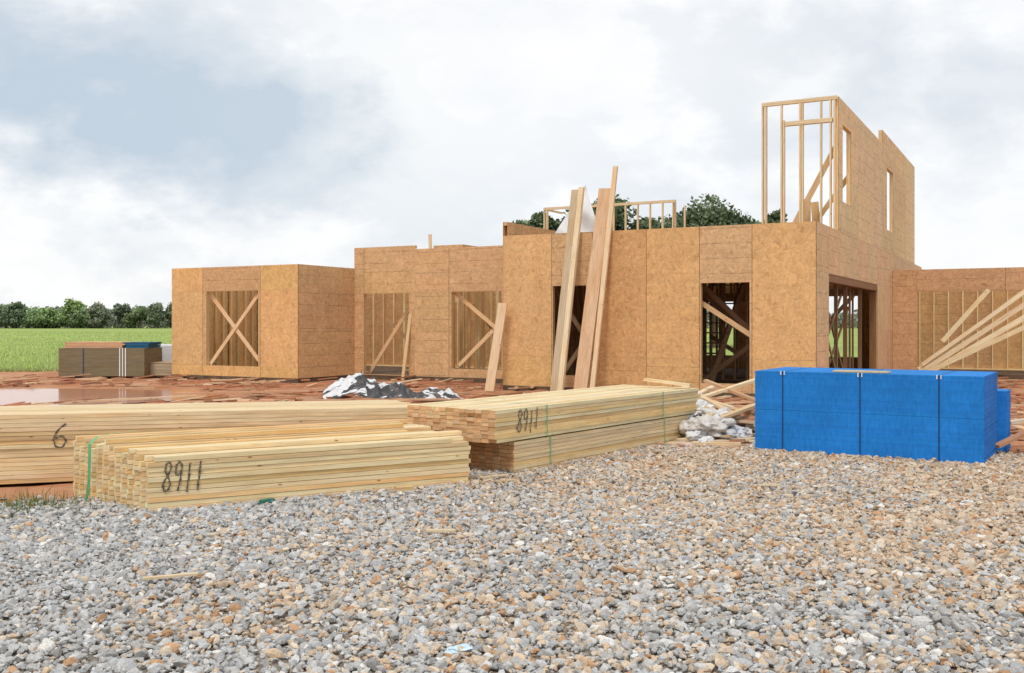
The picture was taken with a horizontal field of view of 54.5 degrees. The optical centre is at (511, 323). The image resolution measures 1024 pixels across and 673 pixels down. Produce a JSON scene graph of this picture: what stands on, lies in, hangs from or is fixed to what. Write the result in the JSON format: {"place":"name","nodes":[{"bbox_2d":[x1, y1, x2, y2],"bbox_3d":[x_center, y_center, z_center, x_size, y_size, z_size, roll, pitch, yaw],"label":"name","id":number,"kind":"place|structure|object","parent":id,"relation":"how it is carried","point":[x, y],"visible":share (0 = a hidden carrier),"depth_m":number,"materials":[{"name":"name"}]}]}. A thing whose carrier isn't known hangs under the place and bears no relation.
{"place":"outdoors","nodes":[
{"label":"outdoors","id":0,"kind":"place"},
{"bbox_2d":[0,331,857,371],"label":"field grass","id":1,"kind":"structure","parent":0,"point":[25,367],"depth_m":66.91,"materials":[{"name":"green plant"}]},
{"bbox_2d":[0,324,1023,672],"bbox_3d":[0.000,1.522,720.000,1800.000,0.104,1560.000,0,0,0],"label":"ground","id":2,"kind":"structure","parent":0,"point":[16,490],"depth_m":9.09,"materials":[{"name":"soil"}]},
{"bbox_2d":[0,303,17,327],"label":"shrub","id":3,"kind":"object","parent":2,"relation":"on","point":[2,305],"visible":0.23,"depth_m":290.10,"materials":[{"name":"green plant"}]},
{"bbox_2d":[0,301,28,327],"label":"shrub","id":4,"kind":"object","parent":2,"relation":"on","point":[9,311],"visible":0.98,"depth_m":283.85,"materials":[{"name":"green plant"}]},
{"bbox_2d":[20,306,61,328],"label":"shrub","id":5,"kind":"object","parent":2,"relation":"on","point":[32,315],"visible":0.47,"depth_m":284.03,"materials":[{"name":"green plant"}]},
{"bbox_2d":[34,307,68,328],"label":"shrub","id":6,"kind":"object","parent":2,"relation":"on","point":[51,317],"visible":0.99,"depth_m":283.54,"materials":[{"name":"green plant"}]},
{"bbox_2d":[0,485,105,520],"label":"weeds","id":7,"kind":"object","parent":2,"relation":"on","point":[31,501],"visible":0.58,"depth_m":8.10,"materials":[{"name":"green plant"}]},
{"bbox_2d":[59,298,87,324],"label":"shrub","id":8,"kind":"object","parent":2,"relation":"on","point":[70,306],"visible":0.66,"depth_m":289.53,"materials":[{"name":"green plant"}]},
{"bbox_2d":[66,307,110,327],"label":"shrub","id":9,"kind":"object","parent":2,"relation":"on","point":[78,317],"visible":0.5,"depth_m":286.21,"materials":[{"name":"green plant"}]},
{"bbox_2d":[85,301,111,328],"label":"shrub","id":10,"kind":"object","parent":2,"relation":"on","point":[98,313],"visible":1,"depth_m":281.38,"materials":[{"name":"green plant"}]},
{"bbox_2d":[58,347,161,377],"bbox_3d":[-11.221,1.090,27.842,2.411,0.820,1.238,0,0,3],"label":"panel stack","id":11,"kind":"object","parent":2,"relation":"on","point":[112,362],"visible":0.88,"depth_m":27.25,"materials":[{"name":"brown wood"}]},
{"bbox_2d":[64,342,127,347],"bbox_3d":[-11.483,0.601,27.848,1.714,0.158,1.045,0,0,2],"label":"lumber stack","id":12,"kind":"object","parent":11,"relation":"on","point":[94,344],"visible":0.81,"depth_m":27.33,"materials":[{"name":"brown wood"}]},
{"bbox_2d":[123,342,161,347],"bbox_3d":[-10.486,0.603,27.835,1.048,0.154,0.900,0,0,2],"label":"tarp","id":13,"kind":"object","parent":11,"relation":"on","point":[141,344],"visible":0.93,"depth_m":27.39,"materials":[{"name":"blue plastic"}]},
{"bbox_2d":[0,389,228,405],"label":"puddle water","id":14,"kind":"structure","parent":2,"relation":"on","point":[8,396],"depth_m":20.69,"materials":[{"name":"brown liquid"}]},
{"bbox_2d":[34,395,196,404],"bbox_3d":[-7.300,1.415,18.400,2.787,0.105,0.090,0,0,-21],"label":"scrap board","id":15,"kind":"object","parent":2,"relation":"on","point":[140,398],"visible":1,"depth_m":18.42,"materials":[{"name":"brown wood"}]},
{"bbox_2d":[110,302,131,327],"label":"shrub","id":16,"kind":"object","parent":2,"relation":"on","point":[119,310],"visible":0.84,"depth_m":286.88,"materials":[{"name":"green plant"}]},
{"bbox_2d":[122,305,149,327],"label":"shrub","id":17,"kind":"object","parent":2,"relation":"on","point":[136,314],"visible":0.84,"depth_m":285.75,"materials":[{"name":"green plant"}]},
{"bbox_2d":[146,302,166,327],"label":"shrub","id":18,"kind":"object","parent":2,"relation":"on","point":[156,315],"visible":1,"depth_m":284.44,"materials":[{"name":"green plant"}]},
{"bbox_2d":[163,302,171,325],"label":"shrub","id":19,"kind":"object","parent":2,"relation":"on","point":[168,311],"visible":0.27,"depth_m":287.87,"materials":[{"name":"green plant"}]},
{"bbox_2d":[150,361,216,375],"bbox_3d":[-9.299,1.276,28.073,1.539,0.388,1.138,0,0,6],"label":"sheet pile","id":20,"kind":"object","parent":2,"relation":"on","point":[161,368],"visible":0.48,"depth_m":27.56,"materials":[{"name":"brown wood"}]},
{"bbox_2d":[158,344,171,360],"bbox_3d":[-10.150,1.065,29.700,1.200,0.870,1.000,0,0,0],"label":"foam block","id":21,"kind":"object","parent":20,"relation":"on","point":[166,352],"depth_m":29.20,"materials":[{"name":"white plastic"}]},
{"bbox_2d":[0,400,415,483],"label":"lumber stack","id":22,"kind":"object","parent":2,"relation":"on","point":[36,444],"visible":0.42,"depth_m":9.77,"materials":[{"name":"brown wood"}]},
{"bbox_2d":[176,390,309,394],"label":"scrap board","id":23,"kind":"object","parent":2,"relation":"on","point":[178,393],"visible":1,"depth_m":20.15,"materials":[{"name":"brown wood"}]},
{"bbox_2d":[401,314,411,379],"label":"leaning board","id":24,"kind":"object","parent":2,"relation":"on","point":[406,346],"visible":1,"depth_m":26.27,"materials":[{"name":"brown wood"}]},
{"bbox_2d":[0,304,857,327],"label":"hedgerow","id":25,"kind":"object","parent":2,"relation":"on","point":[165,320],"visible":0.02,"depth_m":298.44,"materials":[{"name":"green plant"}]},
{"bbox_2d":[485,303,507,391],"bbox_3d":[-0.350,0.525,22.075,0.223,1.970,0.546,0,0,41],"label":"leaning board","id":26,"kind":"object","parent":2,"relation":"on","point":[496,347],"visible":1,"depth_m":22.05,"materials":[{"name":"brown wood"}]},
{"bbox_2d":[0,440,1023,672],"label":"gravel","id":27,"kind":"structure","parent":2,"relation":"on","point":[996,480],"depth_m":5.89,"materials":[{"name":"grey gravel"}]},
{"bbox_2d":[142,572,197,579],"bbox_3d":[-1.957,1.448,5.694,0.300,0.017,0.035,0,0,-17],"label":"wood splinter","id":28,"kind":"object","parent":27,"relation":"on","point":[169,575],"visible":1,"depth_m":5.68,"materials":[{"name":"brown wood"}]},
{"bbox_2d":[259,498,274,504],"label":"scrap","id":29,"kind":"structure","parent":27,"relation":"on","point":[262,501],"depth_m":8.18,"materials":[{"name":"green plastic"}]},
{"bbox_2d":[73,419,470,512],"bbox_3d":[-2.095,1.215,8.947,3.292,0.570,1.186,0,0,-30],"label":"lumber stack","id":30,"kind":"object","parent":27,"relation":"on","point":[151,471],"visible":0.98,"depth_m":8.50,"materials":[{"name":"brown wood"}]},
{"bbox_2d":[394,485,414,492],"bbox_3d":[-0.950,1.470,8.780,0.160,0.060,0.090,0,0,-23],"label":"spacer block","id":31,"kind":"object","parent":27,"relation":"on","point":[404,488],"depth_m":8.75,"materials":[{"name":"brown wood"}]},
{"bbox_2d":[426,529,454,531],"bbox_3d":[-0.500,1.448,6.950,0.200,0.017,0.035,0,0,0],"label":"wood splinter","id":32,"kind":"object","parent":27,"relation":"on","point":[437,530],"visible":1,"depth_m":6.93,"materials":[{"name":"brown wood"}]},
{"bbox_2d":[444,643,472,653],"bbox_3d":[-0.239,1.470,4.497,0.146,0.021,0.109,0,0,0],"label":"plastic bag","id":33,"kind":"object","parent":27,"relation":"on","point":[454,650],"visible":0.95,"depth_m":4.48,"materials":[{"name":"grey plastic"}]},
{"bbox_2d":[479,474,508,477],"bbox_3d":[-0.168,1.448,9.422,0.300,0.017,0.035,0,0,-29],"label":"wood splinter","id":34,"kind":"object","parent":27,"relation":"on","point":[493,475],"visible":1,"depth_m":9.41,"materials":[{"name":"brown wood"}]},
{"bbox_2d":[495,479,516,481],"bbox_3d":[-0.052,1.448,9.170,0.200,0.017,0.035,0,0,-11],"label":"wood splinter","id":35,"kind":"object","parent":27,"relation":"on","point":[506,480],"visible":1,"depth_m":9.16,"materials":[{"name":"brown wood"}]},
{"bbox_2d":[676,437,690,441],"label":"scrap board","id":36,"kind":"object","parent":27,"relation":"on","point":[682,439],"visible":0.29,"depth_m":12.30,"materials":[{"name":"brown wood"}]},
{"bbox_2d":[675,441,692,449],"bbox_3d":[2.023,1.446,11.762,0.230,0.107,0.264,0,0,0],"label":"plastic bag","id":37,"kind":"object","parent":27,"relation":"on","point":[681,445],"visible":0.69,"depth_m":11.71,"materials":[{"name":"beige plastic"}]},
{"bbox_2d":[667,442,740,445],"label":"scrap board","id":38,"kind":"object","parent":27,"relation":"on","point":[721,443],"visible":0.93,"depth_m":11.98,"materials":[{"name":"brown wood"}]},
{"bbox_2d":[698,436,713,442],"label":"plastic bag","id":39,"kind":"object","parent":27,"relation":"on","point":[704,439],"visible":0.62,"depth_m":12.13,"materials":[{"name":"grey plastic"}]},
{"bbox_2d":[757,483,779,485],"bbox_3d":[2.300,1.448,8.910,0.200,0.017,0.035,0,0,-6],"label":"wood splinter","id":40,"kind":"object","parent":27,"relation":"on","point":[774,484],"visible":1,"depth_m":8.89,"materials":[{"name":"brown wood"}]},
{"bbox_2d":[755,367,997,462],"bbox_3d":[4.235,1.028,11.605,2.467,0.944,1.237,0,0,32],"label":"panel stack","id":41,"kind":"object","parent":27,"relation":"on","point":[939,415],"visible":0.98,"depth_m":11.05,"materials":[{"name":"blue plastic"}]},
{"bbox_2d":[833,370,890,372],"bbox_3d":[3.966,0.547,11.275,0.600,0.018,0.180,0,0,32],"label":"offcut sheet","id":42,"kind":"object","parent":41,"relation":"on","point":[860,371],"visible":1,"depth_m":11.21,"materials":[{"name":"beige wood"}]},
{"bbox_2d":[0,373,1023,447],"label":"scrap wood","id":43,"kind":"object","parent":2,"relation":"on","point":[17,380],"visible":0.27,"depth_m":22.19,"materials":[{"name":"brown wood"}]},
{"bbox_2d":[269,388,326,389],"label":"scrap board","id":44,"kind":"object","parent":43,"relation":"on","point":[297,388],"visible":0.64,"depth_m":21.22,"materials":[{"name":"brown wood"}]},
{"bbox_2d":[323,371,391,398],"bbox_3d":[-3.035,1.217,19.838,1.628,0.546,1.400,0,0,0],"label":"tarp","id":45,"kind":"object","parent":43,"relation":"on","point":[360,383],"visible":0.76,"depth_m":19.49,"materials":[{"name":"white plastic"}]},
{"bbox_2d":[303,398,446,400],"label":"scrap board","id":46,"kind":"object","parent":43,"relation":"on","point":[425,399],"visible":0.86,"depth_m":18.38,"materials":[{"name":"brown wood"}]},
{"bbox_2d":[354,382,428,398],"bbox_3d":[-2.254,1.312,19.396,1.668,0.350,0.955,0,0,0],"label":"tarp","id":47,"kind":"object","parent":43,"relation":"on","point":[394,390],"visible":0.74,"depth_m":19.18,"materials":[{"name":"grey plastic"}]},
{"bbox_2d":[415,387,462,398],"bbox_3d":[-1.459,1.350,19.195,1.086,0.276,1.070,0,0,0],"label":"tarp","id":48,"kind":"object","parent":43,"relation":"on","point":[436,392],"visible":0.69,"depth_m":19.05,"materials":[{"name":"grey plastic"}]},
{"bbox_2d":[685,430,707,440],"bbox_3d":[2.309,1.393,12.432,0.309,0.174,0.388,0,0,0],"label":"plastic bag","id":49,"kind":"object","parent":43,"relation":"on","point":[695,435],"visible":0.79,"depth_m":12.31,"materials":[{"name":"grey plastic"}]},
{"bbox_2d":[687,399,714,415],"bbox_3d":[2.366,1.093,12.987,0.580,0.215,0.322,0,0,0],"label":"plastic bag","id":50,"kind":"object","parent":43,"relation":"on","point":[700,404],"visible":0.41,"depth_m":12.90,"materials":[{"name":"white plastic"}]},
{"bbox_2d":[678,414,736,436],"bbox_3d":[2.456,1.268,12.499,0.587,0.264,0.705,0,0,-39],"label":"plastic bag","id":51,"kind":"object","parent":43,"relation":"on","point":[716,425],"visible":0.9,"depth_m":12.35,"materials":[{"name":"grey plastic"}]},
{"bbox_2d":[677,385,741,418],"bbox_3d":[2.600,1.025,13.150,0.090,0.383,1.092,0,0,-34],"label":"scrap board","id":52,"kind":"object","parent":43,"relation":"on","point":[716,404],"visible":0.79,"depth_m":13.03,"materials":[{"name":"brown wood"}]},
{"bbox_2d":[700,407,729,417],"bbox_3d":[2.636,1.168,12.758,0.366,0.184,0.329,0,0,-22],"label":"plastic bag","id":53,"kind":"object","parent":43,"relation":"on","point":[720,411],"visible":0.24,"depth_m":12.74,"materials":[{"name":"white plastic"}]},
{"bbox_2d":[691,437,754,441],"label":"scrap board","id":54,"kind":"object","parent":43,"relation":"on","point":[726,440],"visible":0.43,"depth_m":12.22,"materials":[{"name":"brown wood"}]},
{"bbox_2d":[700,397,750,413],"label":"scrap board","id":55,"kind":"object","parent":43,"relation":"on","point":[726,405],"visible":0.21,"depth_m":13.04,"materials":[{"name":"brown wood"}]},
{"bbox_2d":[703,379,754,401],"bbox_3d":[3.000,0.925,13.600,0.858,0.284,0.090,0,0,45],"label":"scrap board","id":56,"kind":"object","parent":43,"relation":"on","point":[732,391],"visible":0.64,"depth_m":13.57,"materials":[{"name":"brown wood"}]},
{"bbox_2d":[703,378,754,396],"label":"scrap board","id":57,"kind":"object","parent":43,"relation":"on","point":[735,386],"visible":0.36,"depth_m":13.64,"materials":[{"name":"brown wood"}]},
{"bbox_2d":[704,405,754,426],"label":"scrap board","id":58,"kind":"object","parent":43,"relation":"on","point":[706,406],"visible":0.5,"depth_m":12.79,"materials":[{"name":"brown wood"}]},
{"bbox_2d":[719,425,747,438],"bbox_3d":[2.763,1.361,12.448,0.523,0.199,0.291,0,0,-21],"label":"plastic bag","id":59,"kind":"object","parent":43,"relation":"on","point":[736,431],"visible":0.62,"depth_m":12.38,"materials":[{"name":"grey plastic"}]},
{"bbox_2d":[721,403,754,418],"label":"scrap board","id":60,"kind":"object","parent":43,"relation":"on","point":[739,411],"visible":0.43,"depth_m":12.67,"materials":[{"name":"brown wood"}]},
{"bbox_2d":[741,425,752,436],"bbox_3d":[2.979,1.373,12.696,0.238,0.155,0.594,0,0,0],"label":"plastic bag","id":61,"kind":"object","parent":43,"relation":"on","point":[749,431],"visible":0.46,"depth_m":12.49,"materials":[{"name":"grey plastic"}]},
{"bbox_2d":[740,413,754,418],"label":"scrap board","id":62,"kind":"object","parent":43,"relation":"on","point":[747,416],"depth_m":12.80,"materials":[{"name":"brown wood"}]},
{"bbox_2d":[1010,418,1023,423],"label":"scrap board","id":63,"kind":"object","parent":43,"relation":"on","point":[1016,421],"visible":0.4,"depth_m":11.97,"materials":[{"name":"brown wood"}]},
{"bbox_2d":[510,211,561,230],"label":"oak tree","id":64,"kind":"object","parent":2,"relation":"on","point":[536,220],"visible":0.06,"depth_m":60.72,"materials":[{"name":"green plant"}]},
{"bbox_2d":[556,209,568,223],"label":"oak tree","id":65,"kind":"object","parent":2,"relation":"on","point":[566,210],"depth_m":60.60,"materials":[{"name":"green plant"}]},
{"bbox_2d":[550,189,577,390],"bbox_3d":[1.130,-0.700,21.285,0.175,4.413,0.904,0,0,37],"label":"leaning board","id":66,"kind":"object","parent":2,"relation":"on","point":[563,297],"visible":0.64,"depth_m":21.26,"materials":[{"name":"brown wood"}]},
{"bbox_2d":[557,187,584,390],"bbox_3d":[1.260,-0.720,21.215,0.122,4.460,0.940,0,0,37],"label":"leaning board","id":67,"kind":"object","parent":2,"relation":"on","point":[570,294],"visible":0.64,"depth_m":21.18,"materials":[{"name":"brown wood"}]},
{"bbox_2d":[467,415,688,472],"bbox_3d":[0.698,1.337,11.706,1.187,0.326,3.785,0,0,38],"label":"lumber stack","id":68,"kind":"object","parent":2,"relation":"on","point":[523,454],"visible":0.57,"depth_m":10.68,"materials":[{"name":"brown wood"}]},
{"bbox_2d":[407,385,700,442],"bbox_3d":[0.703,1.002,11.676,1.188,0.326,4.408,0,0,38],"label":"lumber stack","id":69,"kind":"object","parent":68,"relation":"on","point":[501,419],"visible":0.97,"depth_m":10.62,"materials":[{"name":"brown wood"}]},
{"bbox_2d":[643,378,691,386],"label":"scrap board","id":70,"kind":"object","parent":69,"relation":"on","point":[668,382],"visible":1,"depth_m":12.91,"materials":[{"name":"brown wood"}]},
{"bbox_2d":[698,385,716,394],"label":"scrap board","id":71,"kind":"object","parent":69,"relation":"on","point":[707,389],"visible":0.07,"depth_m":13.90,"materials":[{"name":"brown wood"}]},
{"bbox_2d":[683,414,695,420],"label":"plastic bag","id":72,"kind":"object","parent":68,"relation":"on","point":[692,417],"visible":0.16,"depth_m":12.83,"materials":[{"name":"white plastic"}]},
{"bbox_2d":[574,188,610,388],"bbox_3d":[1.720,-0.700,21.110,0.302,4.425,0.991,0,0,44],"label":"leaning board","id":73,"kind":"object","parent":2,"relation":"on","point":[586,342],"visible":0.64,"depth_m":21.08,"materials":[{"name":"brown wood"}]},
{"bbox_2d":[171,95,1023,398],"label":"house","id":74,"kind":"structure","parent":2,"relation":"on","point":[775,285],"depth_m":25.45,"materials":[{"name":"brown wood"}]},
{"bbox_2d":[555,185,594,232],"bbox_3d":[1.465,-2.520,22.330,1.030,1.200,0.268,0,0,0],"label":"wrap sheet","id":75,"kind":"object","parent":74,"relation":"hanging from","point":[588,220],"visible":0.47,"depth_m":22.29,"materials":[{"name":"white plastic"}]},
{"bbox_2d":[590,166,617,387],"bbox_3d":[1.940,-0.930,21.000,0.112,4.874,0.903,0,0,43],"label":"leaning board","id":76,"kind":"object","parent":2,"relation":"on","point":[603,278],"visible":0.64,"depth_m":20.98,"materials":[{"name":"brown wood"}]},
{"bbox_2d":[591,194,686,230],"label":"oak tree","id":77,"kind":"object","parent":2,"relation":"on","point":[620,219],"visible":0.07,"depth_m":58.33,"materials":[{"name":"green plant"}]},
{"bbox_2d":[664,212,689,227],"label":"oak tree","id":78,"kind":"object","parent":2,"relation":"on","point":[677,213],"depth_m":61.56,"materials":[{"name":"green plant"}]},
{"bbox_2d":[676,192,750,347],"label":"oak tree","id":79,"kind":"object","parent":2,"relation":"on","point":[708,215],"visible":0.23,"depth_m":59.33,"materials":[{"name":"green plant"}]},
{"bbox_2d":[731,212,761,223],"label":"oak tree","id":80,"kind":"object","parent":2,"relation":"on","point":[753,221],"depth_m":62.36,"materials":[{"name":"green plant"}]},
{"bbox_2d":[764,209,787,222],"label":"oak tree","id":81,"kind":"object","parent":2,"relation":"on","point":[773,217],"visible":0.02,"depth_m":60.31,"materials":[{"name":"green plant"}]},
{"bbox_2d":[997,389,1010,451],"bbox_3d":[5.308,1.142,12.018,1.258,0.716,0.467,0,0,32],"label":"panel stack","id":82,"kind":"object","parent":2,"relation":"on","point":[1004,412],"visible":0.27,"depth_m":11.53,"materials":[{"name":"blue plastic"}]},
{"bbox_2d":[995,430,1023,447],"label":"scrap board","id":83,"kind":"object","parent":2,"relation":"on","point":[1009,439],"visible":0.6,"depth_m":11.37,"materials":[{"name":"brown wood"}]},
{"bbox_2d":[0,0,1023,321],"label":"sky","id":84,"kind":"structure","parent":0,"point":[141,141],"materials":[{"name":"white"}]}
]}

